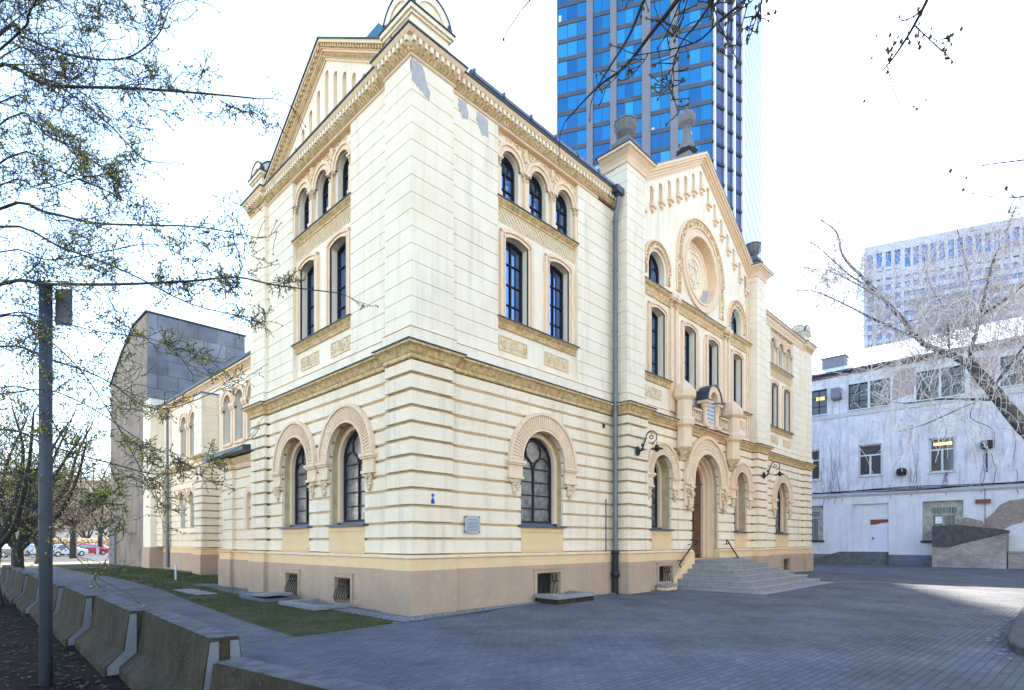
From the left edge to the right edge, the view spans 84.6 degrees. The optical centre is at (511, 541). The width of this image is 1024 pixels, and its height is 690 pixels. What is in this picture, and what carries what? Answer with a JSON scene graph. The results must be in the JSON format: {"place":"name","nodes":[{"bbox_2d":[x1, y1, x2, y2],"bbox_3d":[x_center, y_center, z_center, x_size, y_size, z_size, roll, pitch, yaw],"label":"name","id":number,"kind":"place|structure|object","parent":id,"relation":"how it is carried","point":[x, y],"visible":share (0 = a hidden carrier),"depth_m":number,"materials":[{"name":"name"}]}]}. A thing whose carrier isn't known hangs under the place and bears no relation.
{"place":"outdoors","nodes":[
{"label":"outdoors","id":0,"kind":"place"},
{"bbox_2d":[1,553,108,562],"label":"car park asphalt","id":1,"kind":"object","parent":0,"point":[65,557],"depth_m":57.81,"materials":[{"name":"grey asphalt"}]},
{"bbox_2d":[1,544,26,557],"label":"parked car","id":2,"kind":"object","parent":1,"relation":"on","point":[6,551],"visible":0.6,"depth_m":61.25,"materials":[{"name":"grey paint"}]},
{"bbox_2d":[6,538,108,546],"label":"hedge","id":3,"kind":"object","parent":1,"relation":"on","point":[89,541],"visible":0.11,"depth_m":91.25,"materials":[{"name":"brown plant"}]},
{"bbox_2d":[6,432,110,558],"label":"background tree","id":4,"kind":"object","parent":1,"relation":"on","point":[73,548],"visible":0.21,"depth_m":57.90,"materials":[{"name":"brown plant"}]},
{"bbox_2d":[53,544,87,556],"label":"parked car","id":5,"kind":"object","parent":1,"relation":"on","point":[81,552],"visible":0.39,"depth_m":65.27,"materials":[{"name":"blue paint"}]},
{"bbox_2d":[67,449,110,547],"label":"background tree","id":6,"kind":"object","parent":1,"relation":"on","point":[100,541],"visible":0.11,"depth_m":83.64,"materials":[{"name":"brown plant"}]},
{"bbox_2d":[78,544,108,554],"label":"parked car","id":7,"kind":"object","parent":1,"relation":"on","point":[102,551],"visible":0.32,"depth_m":72.76,"materials":[{"name":"red paint"}]},
{"bbox_2d":[0,596,130,689],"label":"soil bed","id":8,"kind":"object","parent":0,"point":[111,683],"depth_m":7.89,"materials":[{"name":"brown soil"}]},
{"bbox_2d":[0,565,13,586],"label":"concrete barrier","id":9,"kind":"object","parent":8,"relation":"on","point":[5,573],"visible":0.39,"depth_m":19.67,"materials":[{"name":"grey concrete"}]},
{"bbox_2d":[1,567,23,596],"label":"concrete barrier","id":10,"kind":"object","parent":8,"relation":"on","point":[8,587],"visible":0.38,"depth_m":18.03,"materials":[{"name":"grey concrete"}]},
{"bbox_2d":[6,570,35,604],"bbox_3d":[-14.269,1.294,16.563,0.808,0.812,2.924,0,0,-44],"label":"concrete barrier","id":11,"kind":"object","parent":8,"relation":"on","point":[17,591],"visible":0.38,"depth_m":16.02,"materials":[{"name":"grey concrete"}]},
{"bbox_2d":[15,574,37,613],"bbox_3d":[-12.166,1.294,14.494,0.808,0.812,2.924,0,0,-44],"label":"concrete barrier","id":12,"kind":"object","parent":8,"relation":"on","point":[26,601],"visible":0.38,"depth_m":14.01,"materials":[{"name":"grey concrete"}]},
{"bbox_2d":[29,579,73,622],"bbox_3d":[-10.037,1.294,12.452,0.808,0.812,2.924,0,0,-44],"label":"concrete barrier","id":13,"kind":"object","parent":8,"relation":"on","point":[58,585],"visible":0.27,"depth_m":11.55,"materials":[{"name":"grey concrete"}]},
{"bbox_2d":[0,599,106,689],"bbox_3d":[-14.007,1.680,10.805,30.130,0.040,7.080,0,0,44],"label":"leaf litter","id":14,"kind":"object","parent":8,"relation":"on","point":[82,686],"visible":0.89,"depth_m":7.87,"materials":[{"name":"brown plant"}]},
{"bbox_2d":[38,285,72,686],"bbox_3d":[-5.442,-0.630,6.723,0.329,4.860,0.130,0,0,-25],"label":"sign post","id":15,"kind":"object","parent":8,"relation":"on","point":[45,577],"visible":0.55,"depth_m":6.64,"materials":[{"name":"grey metal"}]},
{"bbox_2d":[0,357,122,605],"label":"background tree","id":16,"kind":"object","parent":8,"relation":"on","point":[16,516],"visible":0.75,"depth_m":15.14,"materials":[{"name":"brown plant"}]},
{"bbox_2d":[0,385,149,569],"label":"background tree","id":17,"kind":"object","parent":8,"relation":"on","point":[15,562],"visible":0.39,"depth_m":21.81,"materials":[{"name":"brown plant"}]},
{"bbox_2d":[53,585,103,646],"bbox_3d":[-7.924,1.294,10.394,0.808,0.812,2.924,0,0,-44],"label":"concrete barrier","id":18,"kind":"object","parent":8,"relation":"on","point":[72,618],"visible":0.56,"depth_m":9.72,"materials":[{"name":"grey concrete"}]},
{"bbox_2d":[75,595,150,677],"bbox_3d":[-5.797,1.294,8.349,0.808,0.812,2.924,0,0,-44],"label":"concrete barrier","id":19,"kind":"object","parent":8,"relation":"on","point":[107,643],"visible":0.63,"depth_m":7.70,"materials":[{"name":"grey concrete"}]},
{"bbox_2d":[119,609,241,689],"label":"concrete barrier","id":20,"kind":"object","parent":8,"relation":"on","point":[176,651],"visible":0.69,"depth_m":5.95,"materials":[{"name":"grey concrete"}]},
{"bbox_2d":[0,0,378,605],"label":"budding tree","id":21,"kind":"object","parent":8,"relation":"on","point":[85,164],"visible":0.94,"depth_m":6.33,"materials":[{"name":"green plant"}]},
{"bbox_2d":[210,657,392,689],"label":"concrete barrier","id":22,"kind":"object","parent":8,"relation":"on","point":[241,673],"visible":1,"depth_m":4.56,"materials":[{"name":"grey concrete"}]},
{"bbox_2d":[0,568,291,641],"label":"garden path","id":23,"kind":"structure","parent":0,"point":[152,598],"depth_m":16.05,"materials":[{"name":"grey concrete"}]},
{"bbox_2d":[53,563,392,635],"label":"lawn","id":24,"kind":"structure","parent":0,"point":[242,615],"depth_m":13.71,"materials":[{"name":"green plant"}]},
{"bbox_2d":[173,589,217,594],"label":"stepping slab","id":25,"kind":"structure","parent":24,"relation":"on","point":[191,591],"depth_m":18.91,"materials":[{"name":"concrete"}]},
{"bbox_2d":[164,569,247,589],"bbox_3d":[-15.669,1.690,27.555,20.165,0.001,3.458,0,0,44],"label":"gravel patch","id":26,"kind":"object","parent":24,"relation":"on","point":[225,587],"visible":0.29,"depth_m":21.35,"materials":[{"name":"grey gravel"}]},
{"bbox_2d":[238,592,293,601],"bbox_3d":[-7.319,1.590,16.707,1.961,0.260,0.872,0,0,44],"label":"light well","id":27,"kind":"object","parent":24,"relation":"on","point":[268,596],"visible":0.93,"depth_m":16.26,"materials":[{"name":"concrete"}]},
{"bbox_2d":[278,598,352,611],"bbox_3d":[-5.143,1.649,14.700,2.050,0.142,1.050,0,0,44],"label":"light well","id":28,"kind":"object","parent":24,"relation":"on","point":[313,604],"visible":0.93,"depth_m":14.28,"materials":[{"name":"concrete"}]},
{"bbox_2d":[0,561,490,641],"bbox_3d":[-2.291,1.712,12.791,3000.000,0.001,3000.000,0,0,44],"label":"ground","id":29,"kind":"structure","parent":0,"point":[26,564],"depth_m":42.70,"materials":[{"name":"grey concrete"}]},
{"bbox_2d":[0,458,99,563],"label":"background tree","id":30,"kind":"object","parent":29,"relation":"on","point":[36,559],"visible":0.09,"depth_m":44.83,"materials":[{"name":"brown plant"}]},
{"bbox_2d":[55,480,110,538],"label":"apartment building","id":31,"kind":"structure","parent":29,"relation":"on","point":[93,536],"depth_m":135.00,"materials":[{"name":"concrete"}]},
{"bbox_2d":[57,500,108,538],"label":"background tree","id":32,"kind":"object","parent":29,"relation":"on","point":[84,533],"visible":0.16,"depth_m":99.83,"materials":[{"name":"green plant"}]},
{"bbox_2d":[108,310,246,566],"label":"concrete building","id":33,"kind":"structure","parent":29,"relation":"on","point":[172,373],"depth_m":39.59,"materials":[{"name":"concrete"}]},
{"bbox_2d":[108,529,116,563],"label":"pillar","id":34,"kind":"structure","parent":33,"relation":"attached to","point":[113,558],"depth_m":43.77,"materials":[{"name":"concrete"}]},
{"bbox_2d":[142,0,817,616],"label":"historic building","id":35,"kind":"structure","parent":29,"relation":"on","point":[432,198],"depth_m":16.81,"materials":[{"name":"beige paint"}]},
{"bbox_2d":[166,410,168,567],"bbox_3d":[-21.582,-3.400,35.262,0.185,10.000,0.185,0,0,9],"label":"downpipe","id":36,"kind":"object","parent":35,"relation":"attached to","point":[167,502],"visible":0.86,"depth_m":35.20,"materials":[{"name":"metal"}]},
{"bbox_2d":[177,489,186,533],"bbox_3d":[-19.593,-1.835,33.721,1.340,2.670,0.490,0,0,44],"label":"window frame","id":37,"kind":"structure","parent":35,"relation":"in","point":[184,493],"depth_m":33.48,"materials":[{"name":"beige stone"}]},
{"bbox_2d":[178,412,188,460],"bbox_3d":[-19.317,-6.225,33.431,1.560,2.850,0.520,0,0,44],"label":"window frame","id":38,"kind":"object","parent":35,"relation":"in","point":[180,428],"depth_m":33.11,"materials":[{"name":"beige stone"}]},
{"bbox_2d":[186,487,194,532],"bbox_3d":[-18.304,-1.835,32.464,1.340,2.670,0.490,0,0,44],"label":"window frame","id":39,"kind":"structure","parent":35,"relation":"in","point":[191,489],"depth_m":32.49,"materials":[{"name":"beige stone"}]},
{"bbox_2d":[187,408,193,455],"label":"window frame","id":40,"kind":"structure","parent":35,"relation":"in","point":[191,411],"depth_m":32.50,"materials":[{"name":"beige stone"}]},
{"bbox_2d":[219,390,232,447],"bbox_3d":[-14.270,-6.225,28.509,1.560,2.850,0.520,0,0,44],"label":"window frame","id":41,"kind":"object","parent":35,"relation":"in","point":[226,393],"depth_m":28.62,"materials":[{"name":"beige stone"}]},
{"bbox_2d":[231,384,245,443],"bbox_3d":[-13.124,-6.225,27.392,1.560,2.850,0.520,0,0,44],"label":"window frame","id":42,"kind":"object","parent":35,"relation":"in","point":[233,404],"depth_m":27.55,"materials":[{"name":"beige stone"}]},
{"bbox_2d":[243,377,251,439],"bbox_3d":[-11.979,-6.225,26.275,1.560,2.850,0.520,0,0,44],"label":"window frame","id":43,"kind":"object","parent":35,"relation":"in","point":[247,387],"depth_m":26.52,"materials":[{"name":"beige stone"}]},
{"bbox_2d":[282,568,300,596],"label":"basement window","id":44,"kind":"structure","parent":35,"relation":"in","point":[290,570],"depth_m":17.16,"materials":[{"name":"beige stone"}]},
{"bbox_2d":[270,421,317,551],"bbox_3d":[-6.488,-1.685,17.296,2.980,3.970,0.650,0,0,44],"label":"window surround","id":45,"kind":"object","parent":35,"relation":"in","point":[303,470],"depth_m":17.57,"materials":[{"name":"beige stone"}]},
{"bbox_2d":[304,196,309,229],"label":"window","id":46,"kind":"structure","parent":35,"relation":"in","point":[306,209],"depth_m":17.32,"materials":[{"name":"black glass"}]},
{"bbox_2d":[296,251,318,341],"bbox_3d":[-6.005,-7.275,16.874,1.300,2.510,0.340,0,0,44],"label":"window frame","id":47,"kind":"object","parent":35,"relation":"in","point":[313,274],"depth_m":17.10,"materials":[{"name":"beige stone"}]},
{"bbox_2d":[323,178,329,213],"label":"window","id":48,"kind":"structure","parent":35,"relation":"in","point":[325,188],"depth_m":16.48,"materials":[{"name":"black glass"}]},
{"bbox_2d":[325,226,350,325],"bbox_3d":[-4.695,-7.275,15.596,1.300,2.510,0.340,0,0,44],"label":"window frame","id":49,"kind":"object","parent":35,"relation":"in","point":[344,252],"depth_m":15.83,"materials":[{"name":"beige stone"}]},
{"bbox_2d":[331,571,353,603],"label":"basement window","id":50,"kind":"structure","parent":35,"relation":"in","point":[349,583],"depth_m":15.06,"materials":[{"name":"beige glass"}]},
{"bbox_2d":[315,403,376,553],"bbox_3d":[-4.297,-1.685,15.159,2.980,3.970,0.650,0,0,44],"label":"window surround","id":51,"kind":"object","parent":35,"relation":"in","point":[357,453],"depth_m":15.36,"materials":[{"name":"beige stone"}]},
{"bbox_2d":[343,158,348,196],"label":"window","id":52,"kind":"structure","parent":35,"relation":"in","point":[345,171],"depth_m":15.68,"materials":[{"name":"black glass"}]},
{"bbox_2d":[464,515,479,532],"bbox_3d":[-1.004,-0.440,14.204,0.108,0.440,0.500,0,0,44],"label":"plaque","id":53,"kind":"object","parent":35,"relation":"attached to","point":[472,524],"visible":1,"depth_m":14.18,"materials":[{"name":"grey metal"}]},
{"bbox_2d":[501,157,513,201],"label":"window","id":54,"kind":"structure","parent":35,"relation":"in","point":[507,169],"depth_m":15.65,"materials":[{"name":"black glass"}]},
{"bbox_2d":[499,227,533,327],"bbox_3d":[0.042,-7.275,15.656,0.340,2.510,1.300,0,0,44],"label":"window surround","id":55,"kind":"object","parent":35,"relation":"in","point":[510,257],"depth_m":15.83,"materials":[{"name":"beige stone"}]},
{"bbox_2d":[529,176,541,219],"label":"window","id":56,"kind":"structure","parent":35,"relation":"in","point":[535,192],"depth_m":16.47,"materials":[{"name":"black glass"}]},
{"bbox_2d":[506,412,578,552],"bbox_3d":[0.765,-1.700,16.347,0.650,4.000,3.040,0,0,44],"label":"window surround","id":57,"kind":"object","parent":35,"relation":"in","point":[531,459],"depth_m":16.47,"materials":[{"name":"beige stone"}]},
{"bbox_2d":[533,567,564,594],"bbox_3d":[0.933,1.160,16.422,0.465,0.820,1.340,0,0,44],"label":"basement window","id":58,"kind":"structure","parent":35,"relation":"in","point":[542,581],"depth_m":16.57,"materials":[{"name":"beige glass"}]},
{"bbox_2d":[544,253,573,343],"bbox_3d":[1.320,-7.275,16.966,0.340,2.510,1.300,0,0,44],"label":"window surround","id":59,"kind":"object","parent":35,"relation":"in","point":[553,278],"depth_m":17.18,"materials":[{"name":"beige stone"}]},
{"bbox_2d":[556,194,566,234],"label":"window","id":60,"kind":"structure","parent":35,"relation":"in","point":[561,209],"depth_m":17.31,"materials":[{"name":"black glass"}]},
{"bbox_2d":[605,499,606,561],"bbox_3d":[3.077,0.150,18.424,0.040,3.100,0.035,0,0,44],"label":"conduit","id":61,"kind":"object","parent":35,"relation":"attached to","point":[606,527],"visible":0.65,"depth_m":18.41,"materials":[{"name":"metal"}]},
{"bbox_2d":[611,183,623,593],"bbox_3d":[3.421,-4.950,18.478,0.370,13.300,0.400,0,0,44],"label":"downpipe","id":62,"kind":"object","parent":35,"relation":"attached to","point":[617,191],"visible":0.98,"depth_m":18.43,"materials":[{"name":"metal"}]},
{"bbox_2d":[635,430,662,455],"bbox_3d":[4.485,-3.247,18.405,0.958,0.779,0.400,0,0,44],"label":"wall lamp","id":63,"kind":"object","parent":35,"relation":"attached to","point":[656,448],"visible":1,"depth_m":18.42,"materials":[{"name":"black metal"}]},
{"bbox_2d":[649,254,658,283],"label":"window","id":64,"kind":"structure","parent":35,"relation":"in","point":[653,267],"depth_m":20.94,"materials":[{"name":"black glass"}]},
{"bbox_2d":[647,300,667,378],"bbox_3d":[5.206,-7.360,20.635,0.400,2.680,1.340,0,0,44],"label":"window","id":65,"kind":"structure","parent":35,"relation":"in","point":[652,320],"depth_m":20.87,"materials":[{"name":"beige stone"}]},
{"bbox_2d":[645,441,681,549],"bbox_3d":[5.249,-1.665,20.593,0.800,3.930,2.500,0,0,44],"label":"window surround","id":66,"kind":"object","parent":35,"relation":"in","point":[661,538],"depth_m":20.82,"materials":[{"name":"beige stone"}]},
{"bbox_2d":[656,562,673,583],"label":"basement window","id":67,"kind":"structure","parent":35,"relation":"in","point":[660,573],"depth_m":20.59,"materials":[{"name":"beige stone"}]},
{"bbox_2d":[681,320,698,391],"bbox_3d":[6.937,-7.360,22.411,0.400,2.680,1.340,0,0,44],"label":"window","id":68,"kind":"structure","parent":35,"relation":"in","point":[684,335],"depth_m":22.64,"materials":[{"name":"beige stone"}]},
{"bbox_2d":[690,470,701,557],"bbox_3d":[7.448,-1.305,23.407,0.222,4.010,1.920,0,0,44],"label":"door","id":69,"kind":"structure","parent":35,"relation":"in","point":[696,514],"depth_m":23.76,"materials":[{"name":"brown wood"}]},
{"bbox_2d":[705,334,720,390],"bbox_3d":[8.396,-7.360,23.907,0.400,2.680,1.340,0,0,44],"label":"window","id":70,"kind":"structure","parent":35,"relation":"in","point":[708,337],"depth_m":24.13,"materials":[{"name":"beige stone"}]},
{"bbox_2d":[731,312,735,332],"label":"window","id":71,"kind":"structure","parent":35,"relation":"in","point":[733,324],"depth_m":26.05,"materials":[{"name":"black glass"}]},
{"bbox_2d":[731,349,743,410],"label":"window","id":72,"kind":"structure","parent":35,"relation":"in","point":[733,351],"depth_m":25.91,"materials":[{"name":"beige stone"}]},
{"bbox_2d":[729,461,754,548],"bbox_3d":[10.171,-1.665,25.641,0.800,3.930,2.500,0,0,44],"label":"window surround","id":73,"kind":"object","parent":35,"relation":"in","point":[740,538],"depth_m":25.67,"materials":[{"name":"beige stone"}]},
{"bbox_2d":[763,461,783,478],"bbox_3d":[12.234,-3.377,26.352,0.958,0.779,0.400,0,0,44],"label":"wall lamp","id":74,"kind":"object","parent":35,"relation":"attached to","point":[779,473],"visible":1,"depth_m":26.31,"materials":[{"name":"black metal"}]},
{"bbox_2d":[770,379,779,427],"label":"window","id":75,"kind":"structure","parent":35,"relation":"in","point":[774,381],"depth_m":29.91,"materials":[{"name":"beige stone"}]},
{"bbox_2d":[771,472,793,547],"bbox_3d":[14.303,-1.700,30.229,0.650,4.000,3.040,0,0,44],"label":"arched window","id":76,"kind":"structure","parent":35,"relation":"in","point":[777,495],"depth_m":30.53,"materials":[{"name":"beige stone"}]},
{"bbox_2d":[782,386,791,432],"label":"window","id":77,"kind":"structure","parent":35,"relation":"in","point":[786,388],"depth_m":31.21,"materials":[{"name":"beige stone"}]},
{"bbox_2d":[557,0,761,258],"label":"glass tower","id":78,"kind":"structure","parent":29,"relation":"on","point":[724,95],"depth_m":120.61,"materials":[{"name":"blue glass"}]},
{"bbox_2d":[744,0,761,257],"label":"flank window","id":79,"kind":"structure","parent":78,"relation":"in","point":[745,173],"depth_m":134.93,"materials":[{"name":"white glass"}]},
{"bbox_2d":[857,217,1023,349],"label":"office block","id":80,"kind":"structure","parent":29,"relation":"on","point":[860,319],"depth_m":207.07,"materials":[{"name":"white glass"}]},
{"bbox_2d":[0,0,1023,479],"label":"sky","id":81,"kind":"structure","parent":0,"point":[818,70],"materials":[{"name":"white"}]},
{"bbox_2d":[240,563,1023,689],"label":"courtyard paving","id":82,"kind":"structure","parent":0,"point":[823,636],"depth_m":9.52,"materials":[{"name":"grey stone"}]},
{"bbox_2d":[234,590,533,621],"bbox_3d":[-2.931,1.689,18.637,10.601,0.001,8.890,0,0,44],"label":"gravel strip","id":83,"kind":"object","parent":82,"relation":"on","point":[439,616],"visible":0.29,"depth_m":13.47,"materials":[{"name":"grey gravel"}]},
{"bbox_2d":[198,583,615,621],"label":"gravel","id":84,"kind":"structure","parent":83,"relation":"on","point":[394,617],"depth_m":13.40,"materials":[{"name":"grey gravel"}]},
{"bbox_2d":[534,590,594,604],"bbox_3d":[1.522,1.589,16.056,0.840,0.262,1.700,0,0,44],"label":"light well","id":85,"kind":"object","parent":82,"relation":"on","point":[572,596],"visible":0.96,"depth_m":15.63,"materials":[{"name":"concrete"}]},
{"bbox_2d":[656,583,677,590],"bbox_3d":[5.531,1.610,20.038,0.420,0.220,0.800,0,0,44],"label":"light well","id":86,"kind":"object","parent":82,"relation":"on","point":[668,586],"visible":0.93,"depth_m":19.84,"materials":[{"name":"concrete"}]},
{"bbox_2d":[672,552,833,594],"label":"entrance steps","id":87,"kind":"structure","parent":82,"relation":"on","point":[742,575],"depth_m":20.92,"materials":[{"name":"stone"}]},
{"bbox_2d":[813,552,888,564],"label":"loading ramp","id":88,"kind":"structure","parent":82,"relation":"on","point":[869,558],"depth_m":42.39,"materials":[{"name":"concrete"}]},
{"bbox_2d":[728,165,1023,483],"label":"birch tree","id":89,"kind":"object","parent":82,"relation":"on","point":[1007,407],"visible":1,"depth_m":13.10,"materials":[{"name":"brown plant"}]},
{"bbox_2d":[810,318,1023,565],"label":"white house","id":90,"kind":"structure","parent":82,"relation":"on","point":[857,506],"depth_m":41.29,"materials":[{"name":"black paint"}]},
{"bbox_2d":[810,450,820,480],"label":"window","id":91,"kind":"structure","parent":90,"relation":"in","point":[815,476],"depth_m":45.52,"materials":[{"name":"grey glass"}]},
{"bbox_2d":[810,506,823,541],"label":"window","id":92,"kind":"structure","parent":90,"relation":"in","point":[817,511],"depth_m":45.51,"materials":[{"name":"grey glass"}]},
{"bbox_2d":[812,389,827,416],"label":"window","id":93,"kind":"structure","parent":90,"relation":"in","point":[819,398],"depth_m":45.34,"materials":[{"name":"black glass"}]},
{"bbox_2d":[831,387,841,400],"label":"air conditioner","id":94,"kind":"object","parent":90,"relation":"attached to","point":[836,394],"visible":1,"depth_m":43.88,"materials":[{"name":"metal"}]},
{"bbox_2d":[847,379,889,411],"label":"window","id":95,"kind":"structure","parent":90,"relation":"in","point":[860,399],"depth_m":43.13,"materials":[{"name":"grey glass"}]},
{"bbox_2d":[857,444,882,476],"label":"window","id":96,"kind":"structure","parent":90,"relation":"in","point":[871,451],"depth_m":42.85,"materials":[{"name":"grey glass"}]},
{"bbox_2d":[870,525,888,550],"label":"door","id":97,"kind":"structure","parent":90,"relation":"in","point":[879,534],"depth_m":42.44,"materials":[{"name":"grey metal"}]},
{"bbox_2d":[896,468,906,475],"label":"wall fan","id":98,"kind":"object","parent":90,"relation":"attached to","point":[901,471],"depth_m":40.78,"materials":[{"name":"black metal"}]},
{"bbox_2d":[916,365,964,400],"bbox_3d":[30.263,-11.185,39.807,2.870,2.130,0.380,0,0,44],"label":"window","id":99,"kind":"structure","parent":90,"relation":"in","point":[946,394],"depth_m":39.76,"materials":[{"name":"grey glass"}]},
{"bbox_2d":[920,500,962,541],"bbox_3d":[30.381,-1.430,39.720,2.500,2.940,0.420,0,0,44],"label":"window","id":100,"kind":"structure","parent":90,"relation":"in","point":[950,512],"depth_m":39.94,"materials":[{"name":"grey glass"}]},
{"bbox_2d":[927,437,956,473],"bbox_3d":[30.346,-6.110,39.726,1.620,2.480,0.380,0,0,44],"label":"window","id":101,"kind":"structure","parent":90,"relation":"in","point":[938,466],"depth_m":39.81,"materials":[{"name":"grey glass"}]},
{"bbox_2d":[981,440,992,471],"bbox_3d":[31.869,-5.749,37.794,0.600,2.102,0.500,0,0,44],"label":"floodlight","id":102,"kind":"object","parent":90,"relation":"attached to","point":[989,444],"visible":0.79,"depth_m":37.72,"materials":[{"name":"black metal"}]},
{"bbox_2d":[1000,354,1023,387],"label":"window","id":103,"kind":"structure","parent":90,"relation":"in","point":[1013,377],"depth_m":37.24,"materials":[{"name":"grey glass"}]},
{"bbox_2d":[932,525,1009,568],"bbox_3d":[30.634,0.300,37.637,3.850,2.900,2.250,0,0,44],"label":"brick bunker","id":104,"kind":"object","parent":82,"relation":"on","point":[958,546],"visible":0.93,"depth_m":36.83},
{"bbox_2d":[956,517,985,527],"bbox_3d":[30.809,-1.285,37.781,1.500,0.730,0.800,0,0,44],"label":"rubble pile","id":105,"kind":"object","parent":104,"relation":"on","point":[965,521],"visible":0.88,"depth_m":37.49,"materials":[{"name":"grey stone"}]},
{"bbox_2d":[984,617,1012,659],"bbox_3d":[8.996,1.690,10.402,0.383,0.078,5.921,0,0,42],"label":"loose rubble","id":106,"kind":"object","parent":82,"relation":"on","point":[988,639],"visible":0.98,"depth_m":9.79,"materials":[{"name":"stone"}]},
{"bbox_2d":[1008,605,1023,656],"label":"planter kerb","id":107,"kind":"structure","parent":82,"relation":"on","point":[1016,638],"depth_m":9.39,"materials":[{"name":"concrete"}]},
{"bbox_2d":[1008,551,1023,568],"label":"garden wall","id":108,"kind":"structure","parent":82,"relation":"on","point":[1015,559],"depth_m":35.60,"materials":[{"name":"paint"}]},
{"bbox_2d":[502,0,1023,212],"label":"overhanging tree","id":109,"kind":"object","parent":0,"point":[711,5],"visible":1,"depth_m":4.11,"materials":[{"name":"brown plant"}]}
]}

